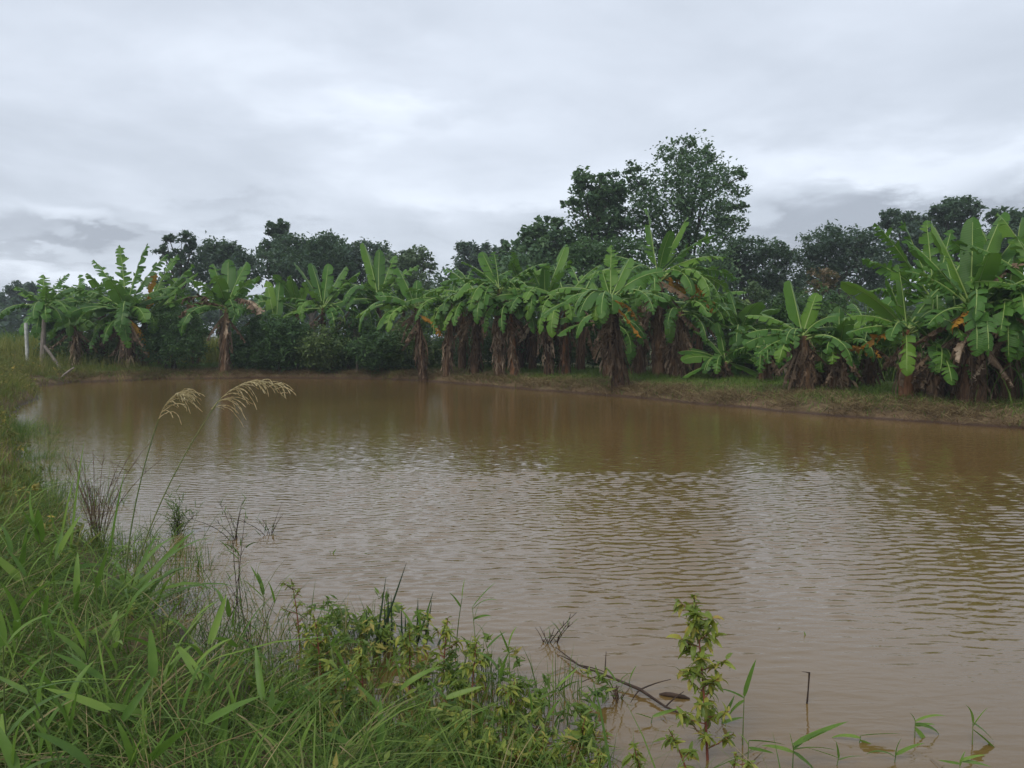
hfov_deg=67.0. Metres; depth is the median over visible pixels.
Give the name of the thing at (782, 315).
leafy shrub
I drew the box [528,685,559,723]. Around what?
grass shoot
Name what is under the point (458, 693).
grass shoot
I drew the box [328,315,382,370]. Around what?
leafy shrub
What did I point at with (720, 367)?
banana plant
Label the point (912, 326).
leafy shrub
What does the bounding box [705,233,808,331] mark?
broadleaf tree
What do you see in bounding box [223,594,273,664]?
dead stem clump
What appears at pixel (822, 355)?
banana plant
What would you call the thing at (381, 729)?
grass shoot
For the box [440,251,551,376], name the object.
banana plant
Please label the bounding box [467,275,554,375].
banana plant
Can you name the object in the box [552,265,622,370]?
banana plant
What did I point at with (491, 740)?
tall weed
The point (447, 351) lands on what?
banana plant
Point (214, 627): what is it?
grass shoot
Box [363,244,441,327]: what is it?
broadleaf tree
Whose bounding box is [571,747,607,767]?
tall weed
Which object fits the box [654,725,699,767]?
tall weed
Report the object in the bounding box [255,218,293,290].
broadleaf tree
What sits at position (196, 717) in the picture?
grass
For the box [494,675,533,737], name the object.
tall weed
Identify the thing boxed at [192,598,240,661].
dead stem clump
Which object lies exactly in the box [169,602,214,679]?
grass shoot
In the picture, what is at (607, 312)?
banana plant
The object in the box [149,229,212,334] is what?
broadleaf tree
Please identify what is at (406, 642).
tall weed
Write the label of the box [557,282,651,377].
banana plant
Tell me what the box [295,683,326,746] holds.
grass shoot
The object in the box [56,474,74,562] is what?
tall grass
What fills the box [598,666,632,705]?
dead stem clump
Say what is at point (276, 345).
leafy shrub
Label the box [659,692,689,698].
floating log
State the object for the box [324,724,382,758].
grass shoot
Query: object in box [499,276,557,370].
banana plant
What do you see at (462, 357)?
banana plant
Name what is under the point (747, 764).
tall weed
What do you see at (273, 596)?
grass shoot
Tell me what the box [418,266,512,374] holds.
banana plant
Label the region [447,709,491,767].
tall weed
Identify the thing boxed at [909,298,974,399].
banana plant
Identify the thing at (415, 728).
grass shoot
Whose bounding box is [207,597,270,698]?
grass shoot
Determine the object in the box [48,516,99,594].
grass shoot
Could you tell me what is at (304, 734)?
grass shoot
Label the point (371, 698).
grass shoot
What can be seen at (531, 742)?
tall weed
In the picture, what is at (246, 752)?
grass shoot
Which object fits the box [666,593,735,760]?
tall weed
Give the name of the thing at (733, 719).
water sprout
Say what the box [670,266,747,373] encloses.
banana plant
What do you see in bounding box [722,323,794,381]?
banana plant
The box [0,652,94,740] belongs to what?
grass shoot
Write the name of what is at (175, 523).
feathery shrub
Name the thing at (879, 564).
water
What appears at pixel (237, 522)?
feathery shrub
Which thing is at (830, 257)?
broadleaf tree
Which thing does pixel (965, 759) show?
water sprout
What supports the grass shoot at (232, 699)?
on the ground at (812, 409)
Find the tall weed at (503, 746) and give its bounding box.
[492,739,541,767]
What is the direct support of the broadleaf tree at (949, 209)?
on the ground at (812, 409)
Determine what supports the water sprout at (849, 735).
on the water
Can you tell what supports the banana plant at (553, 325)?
on the ground at (812, 409)
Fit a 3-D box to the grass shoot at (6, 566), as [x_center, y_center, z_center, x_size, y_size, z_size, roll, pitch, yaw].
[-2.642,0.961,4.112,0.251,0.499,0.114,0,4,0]
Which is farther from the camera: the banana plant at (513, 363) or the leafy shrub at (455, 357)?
the leafy shrub at (455, 357)
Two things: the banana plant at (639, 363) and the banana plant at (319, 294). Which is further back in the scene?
the banana plant at (319, 294)
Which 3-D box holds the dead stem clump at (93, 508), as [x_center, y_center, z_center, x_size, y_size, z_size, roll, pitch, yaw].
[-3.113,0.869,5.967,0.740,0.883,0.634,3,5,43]
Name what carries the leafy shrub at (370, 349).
on the ground at (812, 409)
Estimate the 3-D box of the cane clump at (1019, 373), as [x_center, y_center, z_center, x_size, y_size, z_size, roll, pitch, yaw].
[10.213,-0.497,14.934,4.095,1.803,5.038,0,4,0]
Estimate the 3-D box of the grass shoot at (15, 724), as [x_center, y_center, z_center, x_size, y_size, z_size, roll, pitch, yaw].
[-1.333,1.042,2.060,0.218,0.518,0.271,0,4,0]
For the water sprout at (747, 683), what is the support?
on the water
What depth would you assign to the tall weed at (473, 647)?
3.27 m
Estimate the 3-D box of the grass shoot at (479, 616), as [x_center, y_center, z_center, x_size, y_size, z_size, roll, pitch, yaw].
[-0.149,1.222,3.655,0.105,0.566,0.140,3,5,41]
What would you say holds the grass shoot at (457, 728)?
on the ground at (812, 409)
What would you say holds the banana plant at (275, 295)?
on the ground at (812, 409)
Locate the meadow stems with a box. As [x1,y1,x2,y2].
[0,353,89,551]
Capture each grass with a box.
[0,333,317,363]
[0,347,402,560]
[0,411,369,694]
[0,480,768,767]
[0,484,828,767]
[20,379,295,621]
[48,508,61,556]
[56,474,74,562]
[66,361,1023,426]
[69,445,83,560]
[105,471,124,575]
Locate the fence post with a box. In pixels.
[24,323,28,361]
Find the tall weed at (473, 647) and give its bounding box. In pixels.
[455,635,492,721]
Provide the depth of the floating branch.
3.48 m
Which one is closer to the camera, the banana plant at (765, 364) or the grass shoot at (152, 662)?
the grass shoot at (152, 662)
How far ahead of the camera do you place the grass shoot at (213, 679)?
2.67 m
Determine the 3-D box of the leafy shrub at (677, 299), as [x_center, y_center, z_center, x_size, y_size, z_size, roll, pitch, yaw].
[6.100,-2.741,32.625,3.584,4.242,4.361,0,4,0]
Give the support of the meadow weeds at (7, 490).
on the ground at (812, 409)
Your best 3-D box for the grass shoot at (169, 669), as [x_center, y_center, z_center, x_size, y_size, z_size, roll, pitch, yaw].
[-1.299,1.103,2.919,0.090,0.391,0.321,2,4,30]
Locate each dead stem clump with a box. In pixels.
[62,437,158,546]
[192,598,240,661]
[220,512,256,631]
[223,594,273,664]
[535,613,576,643]
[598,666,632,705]
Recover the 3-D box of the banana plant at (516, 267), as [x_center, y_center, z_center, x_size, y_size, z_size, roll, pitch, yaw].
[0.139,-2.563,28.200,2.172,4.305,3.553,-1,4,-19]
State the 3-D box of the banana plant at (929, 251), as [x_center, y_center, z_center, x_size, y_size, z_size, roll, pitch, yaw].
[9.172,-1.634,16.825,2.779,4.074,3.429,0,4,0]
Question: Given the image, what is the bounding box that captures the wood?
[0,271,946,343]
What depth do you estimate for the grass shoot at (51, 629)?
2.85 m
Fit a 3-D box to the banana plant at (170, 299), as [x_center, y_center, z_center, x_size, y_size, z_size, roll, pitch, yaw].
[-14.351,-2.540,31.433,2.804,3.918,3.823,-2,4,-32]
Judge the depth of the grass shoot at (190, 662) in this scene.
2.85 m
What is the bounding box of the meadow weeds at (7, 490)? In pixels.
[0,347,86,536]
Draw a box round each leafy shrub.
[29,322,85,364]
[59,314,120,366]
[130,303,214,372]
[216,314,275,371]
[247,314,315,373]
[291,316,353,374]
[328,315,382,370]
[343,319,413,373]
[377,311,441,370]
[423,301,492,367]
[466,313,543,367]
[536,310,595,367]
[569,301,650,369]
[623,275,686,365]
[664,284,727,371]
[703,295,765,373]
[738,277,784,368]
[746,293,818,375]
[781,279,869,347]
[852,310,919,371]
[884,304,925,356]
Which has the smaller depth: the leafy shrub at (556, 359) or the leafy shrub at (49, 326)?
the leafy shrub at (556, 359)
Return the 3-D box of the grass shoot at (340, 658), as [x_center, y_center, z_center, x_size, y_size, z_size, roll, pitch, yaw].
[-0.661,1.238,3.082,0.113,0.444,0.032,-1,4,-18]
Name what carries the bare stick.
in the water
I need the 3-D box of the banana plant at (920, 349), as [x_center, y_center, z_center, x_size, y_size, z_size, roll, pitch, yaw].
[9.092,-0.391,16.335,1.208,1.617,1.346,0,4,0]
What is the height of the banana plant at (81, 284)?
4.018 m
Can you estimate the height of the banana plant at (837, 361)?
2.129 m
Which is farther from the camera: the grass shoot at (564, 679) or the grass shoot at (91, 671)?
the grass shoot at (564, 679)
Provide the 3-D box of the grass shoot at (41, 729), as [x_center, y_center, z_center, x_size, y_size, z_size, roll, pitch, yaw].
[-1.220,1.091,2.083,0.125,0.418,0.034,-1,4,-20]
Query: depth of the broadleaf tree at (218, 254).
48.89 m
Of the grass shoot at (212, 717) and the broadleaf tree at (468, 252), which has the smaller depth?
the grass shoot at (212, 717)
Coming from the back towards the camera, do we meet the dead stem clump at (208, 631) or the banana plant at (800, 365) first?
the banana plant at (800, 365)
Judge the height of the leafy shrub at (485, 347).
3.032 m
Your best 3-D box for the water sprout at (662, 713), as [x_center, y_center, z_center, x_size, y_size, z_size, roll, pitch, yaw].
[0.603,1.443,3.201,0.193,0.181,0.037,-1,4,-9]
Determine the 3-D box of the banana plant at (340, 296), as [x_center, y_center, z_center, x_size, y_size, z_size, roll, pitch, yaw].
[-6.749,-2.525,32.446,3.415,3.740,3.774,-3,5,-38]
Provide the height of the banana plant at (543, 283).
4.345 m
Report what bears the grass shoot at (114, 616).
on the ground at (812, 409)
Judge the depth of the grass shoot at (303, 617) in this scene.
3.75 m
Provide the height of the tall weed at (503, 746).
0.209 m
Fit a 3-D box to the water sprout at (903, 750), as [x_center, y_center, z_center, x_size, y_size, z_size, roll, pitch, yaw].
[1.444,1.440,2.901,0.227,0.224,0.038,0,4,-3]
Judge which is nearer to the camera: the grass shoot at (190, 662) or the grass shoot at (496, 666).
the grass shoot at (190, 662)
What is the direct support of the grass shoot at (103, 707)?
on the ground at (812, 409)
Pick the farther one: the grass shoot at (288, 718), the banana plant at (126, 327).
the banana plant at (126, 327)
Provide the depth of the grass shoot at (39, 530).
4.49 m
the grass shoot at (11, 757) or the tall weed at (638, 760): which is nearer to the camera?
the grass shoot at (11, 757)
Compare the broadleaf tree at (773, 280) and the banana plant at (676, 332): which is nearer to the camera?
the banana plant at (676, 332)
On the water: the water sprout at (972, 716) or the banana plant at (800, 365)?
the water sprout at (972, 716)
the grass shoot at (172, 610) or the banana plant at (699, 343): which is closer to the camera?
the grass shoot at (172, 610)
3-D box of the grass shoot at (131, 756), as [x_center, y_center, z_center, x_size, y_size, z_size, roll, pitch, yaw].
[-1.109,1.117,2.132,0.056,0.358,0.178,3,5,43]
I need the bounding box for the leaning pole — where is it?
[43,345,61,367]
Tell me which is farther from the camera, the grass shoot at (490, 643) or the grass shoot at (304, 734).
the grass shoot at (490, 643)
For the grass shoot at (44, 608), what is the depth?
2.96 m
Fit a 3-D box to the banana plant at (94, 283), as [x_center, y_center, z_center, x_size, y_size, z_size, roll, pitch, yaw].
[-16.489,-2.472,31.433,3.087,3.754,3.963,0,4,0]
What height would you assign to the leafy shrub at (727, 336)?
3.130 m
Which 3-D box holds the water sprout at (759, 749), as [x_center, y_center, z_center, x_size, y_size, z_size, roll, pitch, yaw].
[0.912,1.421,2.833,0.170,0.270,0.038,0,4,7]
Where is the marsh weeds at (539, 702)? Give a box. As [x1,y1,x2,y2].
[245,587,619,767]
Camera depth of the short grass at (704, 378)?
20.73 m
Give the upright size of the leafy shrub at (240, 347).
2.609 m
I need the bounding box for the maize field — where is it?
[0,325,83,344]
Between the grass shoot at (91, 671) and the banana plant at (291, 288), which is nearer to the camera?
the grass shoot at (91, 671)
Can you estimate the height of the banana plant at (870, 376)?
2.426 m
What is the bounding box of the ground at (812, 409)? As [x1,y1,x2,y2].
[0,337,1023,767]
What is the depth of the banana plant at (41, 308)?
27.93 m
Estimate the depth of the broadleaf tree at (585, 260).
32.28 m
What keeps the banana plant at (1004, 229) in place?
on the ground at (812, 409)
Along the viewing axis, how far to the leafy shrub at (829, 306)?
24.82 m
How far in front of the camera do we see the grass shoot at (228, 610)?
3.58 m
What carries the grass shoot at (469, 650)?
in the water
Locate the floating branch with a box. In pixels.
[556,648,683,712]
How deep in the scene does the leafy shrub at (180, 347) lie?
29.25 m
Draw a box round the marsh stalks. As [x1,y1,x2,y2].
[231,591,633,767]
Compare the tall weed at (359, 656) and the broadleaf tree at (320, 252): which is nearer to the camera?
the tall weed at (359, 656)
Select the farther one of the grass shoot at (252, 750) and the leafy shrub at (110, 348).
the leafy shrub at (110, 348)
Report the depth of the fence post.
30.91 m
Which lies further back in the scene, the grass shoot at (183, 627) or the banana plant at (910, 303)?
the banana plant at (910, 303)
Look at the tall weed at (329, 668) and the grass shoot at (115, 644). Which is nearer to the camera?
the grass shoot at (115, 644)
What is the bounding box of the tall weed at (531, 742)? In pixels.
[518,731,569,767]
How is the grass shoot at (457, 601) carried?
in the water
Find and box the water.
[9,378,1023,767]
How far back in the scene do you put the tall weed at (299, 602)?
3.97 m
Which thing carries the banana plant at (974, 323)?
on the ground at (812, 409)
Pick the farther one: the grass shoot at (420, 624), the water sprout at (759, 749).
the grass shoot at (420, 624)
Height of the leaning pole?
1.394 m
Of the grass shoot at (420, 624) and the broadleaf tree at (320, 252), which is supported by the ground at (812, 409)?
the broadleaf tree at (320, 252)
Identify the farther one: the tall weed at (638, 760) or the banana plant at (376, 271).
the banana plant at (376, 271)
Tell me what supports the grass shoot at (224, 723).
on the ground at (812, 409)
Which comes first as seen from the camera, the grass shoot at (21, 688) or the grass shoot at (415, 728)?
the grass shoot at (21, 688)
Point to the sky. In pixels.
(436, 125)
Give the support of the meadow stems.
on the ground at (812, 409)
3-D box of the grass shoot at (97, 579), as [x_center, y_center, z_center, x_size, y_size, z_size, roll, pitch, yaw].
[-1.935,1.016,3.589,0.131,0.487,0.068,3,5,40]
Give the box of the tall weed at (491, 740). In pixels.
[465,727,527,767]
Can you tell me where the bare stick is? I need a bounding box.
[802,671,809,703]
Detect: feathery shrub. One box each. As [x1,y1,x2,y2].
[154,484,202,535]
[178,493,246,539]
[222,506,292,535]
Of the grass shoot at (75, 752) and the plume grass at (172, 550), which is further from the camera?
the plume grass at (172, 550)
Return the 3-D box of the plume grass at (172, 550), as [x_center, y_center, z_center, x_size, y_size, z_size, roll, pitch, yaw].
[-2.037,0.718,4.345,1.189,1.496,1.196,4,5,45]
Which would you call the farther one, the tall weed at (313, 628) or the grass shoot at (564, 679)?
the tall weed at (313, 628)
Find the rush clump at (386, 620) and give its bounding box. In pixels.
[365,565,443,657]
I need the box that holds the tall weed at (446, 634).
[427,616,464,695]
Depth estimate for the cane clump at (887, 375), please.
21.55 m
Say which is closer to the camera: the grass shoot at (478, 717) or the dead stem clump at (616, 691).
the grass shoot at (478, 717)
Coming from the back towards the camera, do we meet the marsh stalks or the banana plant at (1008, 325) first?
the banana plant at (1008, 325)
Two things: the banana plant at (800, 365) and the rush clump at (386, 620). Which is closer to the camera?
the rush clump at (386, 620)
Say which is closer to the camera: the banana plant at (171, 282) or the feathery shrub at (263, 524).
the feathery shrub at (263, 524)
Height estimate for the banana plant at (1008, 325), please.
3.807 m
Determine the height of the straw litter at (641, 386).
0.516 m
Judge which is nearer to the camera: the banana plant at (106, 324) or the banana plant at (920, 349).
the banana plant at (920, 349)
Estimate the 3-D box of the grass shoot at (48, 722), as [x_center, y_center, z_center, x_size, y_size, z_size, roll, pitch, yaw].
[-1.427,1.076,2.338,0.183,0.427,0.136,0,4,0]
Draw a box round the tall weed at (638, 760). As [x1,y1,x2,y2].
[622,742,646,767]
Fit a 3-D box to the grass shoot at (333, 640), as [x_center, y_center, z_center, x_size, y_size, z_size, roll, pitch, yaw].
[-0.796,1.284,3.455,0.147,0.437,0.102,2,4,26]
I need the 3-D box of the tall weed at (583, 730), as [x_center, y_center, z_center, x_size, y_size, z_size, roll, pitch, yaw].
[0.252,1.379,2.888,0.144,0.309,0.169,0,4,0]
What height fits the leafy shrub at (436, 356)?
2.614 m
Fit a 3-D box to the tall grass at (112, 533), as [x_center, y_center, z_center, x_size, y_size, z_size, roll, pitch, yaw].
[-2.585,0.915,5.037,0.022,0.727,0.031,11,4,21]
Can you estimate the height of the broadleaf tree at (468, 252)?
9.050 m
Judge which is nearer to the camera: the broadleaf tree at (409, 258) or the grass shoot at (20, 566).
the grass shoot at (20, 566)
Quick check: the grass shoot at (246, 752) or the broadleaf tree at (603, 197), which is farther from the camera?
the broadleaf tree at (603, 197)
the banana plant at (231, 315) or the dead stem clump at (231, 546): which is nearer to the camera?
the dead stem clump at (231, 546)
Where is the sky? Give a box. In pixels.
[0,0,1023,336]
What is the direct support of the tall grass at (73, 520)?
on the ground at (812, 409)
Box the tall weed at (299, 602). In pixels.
[280,578,314,647]
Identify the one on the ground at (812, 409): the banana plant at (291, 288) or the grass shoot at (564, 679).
the banana plant at (291, 288)
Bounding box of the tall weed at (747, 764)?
[723,751,757,767]
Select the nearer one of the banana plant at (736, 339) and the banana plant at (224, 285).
the banana plant at (736, 339)
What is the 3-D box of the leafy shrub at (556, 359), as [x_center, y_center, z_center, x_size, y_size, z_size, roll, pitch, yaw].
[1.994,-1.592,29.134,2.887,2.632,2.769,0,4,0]
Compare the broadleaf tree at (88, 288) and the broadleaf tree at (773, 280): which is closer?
the broadleaf tree at (773, 280)
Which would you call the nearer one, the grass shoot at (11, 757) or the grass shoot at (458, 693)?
the grass shoot at (11, 757)
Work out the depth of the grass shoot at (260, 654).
3.09 m
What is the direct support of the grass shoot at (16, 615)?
on the ground at (812, 409)
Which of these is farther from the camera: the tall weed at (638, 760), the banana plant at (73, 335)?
the banana plant at (73, 335)
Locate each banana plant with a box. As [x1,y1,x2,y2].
[0,273,81,362]
[19,275,113,345]
[30,287,106,367]
[49,273,136,363]
[53,243,178,367]
[88,255,205,366]
[129,272,193,365]
[167,278,242,364]
[177,259,270,372]
[216,284,295,337]
[245,275,326,323]
[247,281,296,345]
[277,263,371,338]
[299,279,386,337]
[337,243,418,336]
[355,268,459,381]
[358,279,435,332]
[399,271,487,376]
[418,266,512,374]
[435,270,489,368]
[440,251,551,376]
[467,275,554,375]
[490,252,556,369]
[492,244,577,374]
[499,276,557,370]
[504,265,602,375]
[536,245,675,392]
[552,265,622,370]
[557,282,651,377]
[586,208,737,376]
[611,261,674,374]
[639,295,730,377]
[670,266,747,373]
[678,322,762,379]
[685,292,781,374]
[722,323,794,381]
[742,280,853,391]
[800,314,868,388]
[805,306,900,389]
[814,296,924,387]
[841,264,966,397]
[861,220,989,371]
[898,212,1023,404]
[900,261,1023,393]
[906,257,1023,389]
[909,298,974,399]
[913,329,954,395]
[949,217,1023,402]
[964,213,1023,333]
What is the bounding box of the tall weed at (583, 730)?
[561,713,595,765]
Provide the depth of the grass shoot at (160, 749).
2.17 m
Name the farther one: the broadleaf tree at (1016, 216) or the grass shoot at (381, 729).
the broadleaf tree at (1016, 216)
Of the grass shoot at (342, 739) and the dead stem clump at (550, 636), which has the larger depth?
the dead stem clump at (550, 636)
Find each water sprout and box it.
[636,709,676,722]
[716,695,742,723]
[717,660,755,744]
[739,733,783,760]
[762,722,845,767]
[809,743,853,765]
[832,733,898,743]
[867,738,923,762]
[910,713,943,738]
[939,752,989,767]
[966,705,993,746]
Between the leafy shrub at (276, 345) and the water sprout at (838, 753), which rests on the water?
the water sprout at (838, 753)
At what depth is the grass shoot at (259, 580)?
3.78 m
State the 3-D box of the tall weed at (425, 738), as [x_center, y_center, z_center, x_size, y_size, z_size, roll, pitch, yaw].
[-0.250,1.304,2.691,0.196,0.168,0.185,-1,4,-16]
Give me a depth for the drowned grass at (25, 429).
5.53 m
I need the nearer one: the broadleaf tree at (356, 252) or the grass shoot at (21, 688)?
the grass shoot at (21, 688)
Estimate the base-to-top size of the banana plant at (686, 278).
5.288 m
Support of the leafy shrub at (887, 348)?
on the ground at (812, 409)
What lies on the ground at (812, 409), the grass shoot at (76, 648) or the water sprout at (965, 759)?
the grass shoot at (76, 648)
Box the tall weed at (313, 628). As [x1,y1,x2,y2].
[302,614,336,677]
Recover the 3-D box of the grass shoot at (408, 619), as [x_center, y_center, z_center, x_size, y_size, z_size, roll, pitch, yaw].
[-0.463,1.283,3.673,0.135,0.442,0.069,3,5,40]
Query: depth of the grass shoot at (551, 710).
2.98 m
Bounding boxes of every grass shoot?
[0,520,39,603]
[0,580,58,670]
[0,609,51,767]
[0,635,89,767]
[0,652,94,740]
[0,692,75,767]
[0,715,48,767]
[5,547,46,645]
[11,663,68,767]
[23,487,46,571]
[30,731,90,767]
[31,717,80,767]
[40,553,125,642]
[41,595,66,698]
[43,600,63,705]
[45,676,157,760]
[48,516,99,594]
[50,685,78,767]
[52,652,142,750]
[53,617,96,715]
[72,577,169,667]
[85,554,106,642]
[98,635,134,714]
[104,628,157,750]
[116,720,144,767]
[119,637,196,707]
[132,720,190,767]
[151,591,184,652]
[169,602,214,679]
[170,594,227,706]
[173,639,230,736]
[182,652,239,767]
[188,669,227,756]
[194,696,260,766]
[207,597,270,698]
[213,587,246,674]
[217,728,260,767]
[225,663,247,763]
[232,632,293,689]
[238,644,290,750]
[242,717,261,767]
[244,567,269,659]
[252,705,304,752]
[256,668,337,738]
[259,575,288,661]
[266,717,314,767]
[286,598,307,648]
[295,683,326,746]
[313,605,333,667]
[320,623,349,694]
[322,700,384,767]
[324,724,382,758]
[332,645,357,715]
[356,676,411,725]
[392,691,435,737]
[393,651,441,718]
[399,607,423,673]
[403,602,430,671]
[427,709,484,762]
[428,667,482,711]
[450,580,464,656]
[461,623,485,697]
[465,699,489,741]
[472,585,494,673]
[475,652,507,703]
[477,624,504,687]
[500,628,515,684]
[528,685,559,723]
[543,686,559,731]
[553,668,577,726]
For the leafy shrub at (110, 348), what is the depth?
31.33 m
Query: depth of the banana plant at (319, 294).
31.36 m
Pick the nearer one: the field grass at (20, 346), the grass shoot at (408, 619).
the grass shoot at (408, 619)
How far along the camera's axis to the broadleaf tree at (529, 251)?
39.64 m
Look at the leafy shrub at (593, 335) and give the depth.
27.88 m
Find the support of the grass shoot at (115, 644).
on the ground at (812, 409)
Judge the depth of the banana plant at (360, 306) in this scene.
31.82 m
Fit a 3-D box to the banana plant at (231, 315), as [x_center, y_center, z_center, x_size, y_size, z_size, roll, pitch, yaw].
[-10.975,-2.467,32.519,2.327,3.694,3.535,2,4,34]
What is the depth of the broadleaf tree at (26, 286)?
78.23 m
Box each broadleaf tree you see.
[0,280,49,318]
[63,284,105,298]
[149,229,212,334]
[186,230,266,338]
[251,228,364,336]
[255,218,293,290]
[335,237,393,320]
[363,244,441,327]
[431,238,509,292]
[496,215,575,312]
[547,232,661,364]
[551,165,642,256]
[615,128,752,312]
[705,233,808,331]
[789,219,900,308]
[860,207,944,306]
[918,194,989,269]
[981,205,1023,261]
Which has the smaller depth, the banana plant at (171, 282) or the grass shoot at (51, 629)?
the grass shoot at (51, 629)
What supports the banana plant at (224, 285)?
on the ground at (812, 409)
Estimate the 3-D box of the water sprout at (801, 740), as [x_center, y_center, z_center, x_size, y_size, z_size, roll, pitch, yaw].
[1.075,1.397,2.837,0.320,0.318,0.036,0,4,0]
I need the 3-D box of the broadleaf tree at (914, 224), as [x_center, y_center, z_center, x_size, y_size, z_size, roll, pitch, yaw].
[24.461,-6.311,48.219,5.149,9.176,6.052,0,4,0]
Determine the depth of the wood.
73.14 m
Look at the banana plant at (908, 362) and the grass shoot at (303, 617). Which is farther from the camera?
the banana plant at (908, 362)
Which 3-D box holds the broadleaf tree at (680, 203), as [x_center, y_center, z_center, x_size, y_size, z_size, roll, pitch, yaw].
[8.898,-6.944,39.271,7.770,11.547,6.861,-3,5,-38]
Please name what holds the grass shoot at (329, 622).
on the ground at (812, 409)
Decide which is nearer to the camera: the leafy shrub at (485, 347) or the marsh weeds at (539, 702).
the marsh weeds at (539, 702)
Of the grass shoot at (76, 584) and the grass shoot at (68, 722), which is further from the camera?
the grass shoot at (76, 584)
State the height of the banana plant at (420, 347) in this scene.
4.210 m
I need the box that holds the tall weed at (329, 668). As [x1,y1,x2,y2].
[317,659,359,719]
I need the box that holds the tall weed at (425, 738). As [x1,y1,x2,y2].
[409,733,469,767]
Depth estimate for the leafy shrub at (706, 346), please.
26.91 m
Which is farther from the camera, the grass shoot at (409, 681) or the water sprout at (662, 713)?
the water sprout at (662, 713)
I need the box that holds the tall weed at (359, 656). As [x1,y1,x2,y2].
[341,646,386,713]
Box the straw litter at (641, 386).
[60,364,1023,427]
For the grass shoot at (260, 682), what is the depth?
2.81 m
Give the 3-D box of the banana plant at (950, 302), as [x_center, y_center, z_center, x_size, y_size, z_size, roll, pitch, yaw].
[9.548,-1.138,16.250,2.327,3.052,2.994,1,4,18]
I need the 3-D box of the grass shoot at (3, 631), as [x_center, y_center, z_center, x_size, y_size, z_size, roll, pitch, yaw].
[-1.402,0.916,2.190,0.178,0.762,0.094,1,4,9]
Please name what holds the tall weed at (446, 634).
in the water
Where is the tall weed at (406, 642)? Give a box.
[384,626,433,696]
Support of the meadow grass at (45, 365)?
on the ground at (812, 409)
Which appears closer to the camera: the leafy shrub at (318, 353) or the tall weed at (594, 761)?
the tall weed at (594, 761)
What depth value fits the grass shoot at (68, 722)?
2.11 m
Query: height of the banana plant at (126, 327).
5.050 m
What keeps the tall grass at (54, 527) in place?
on the ground at (812, 409)

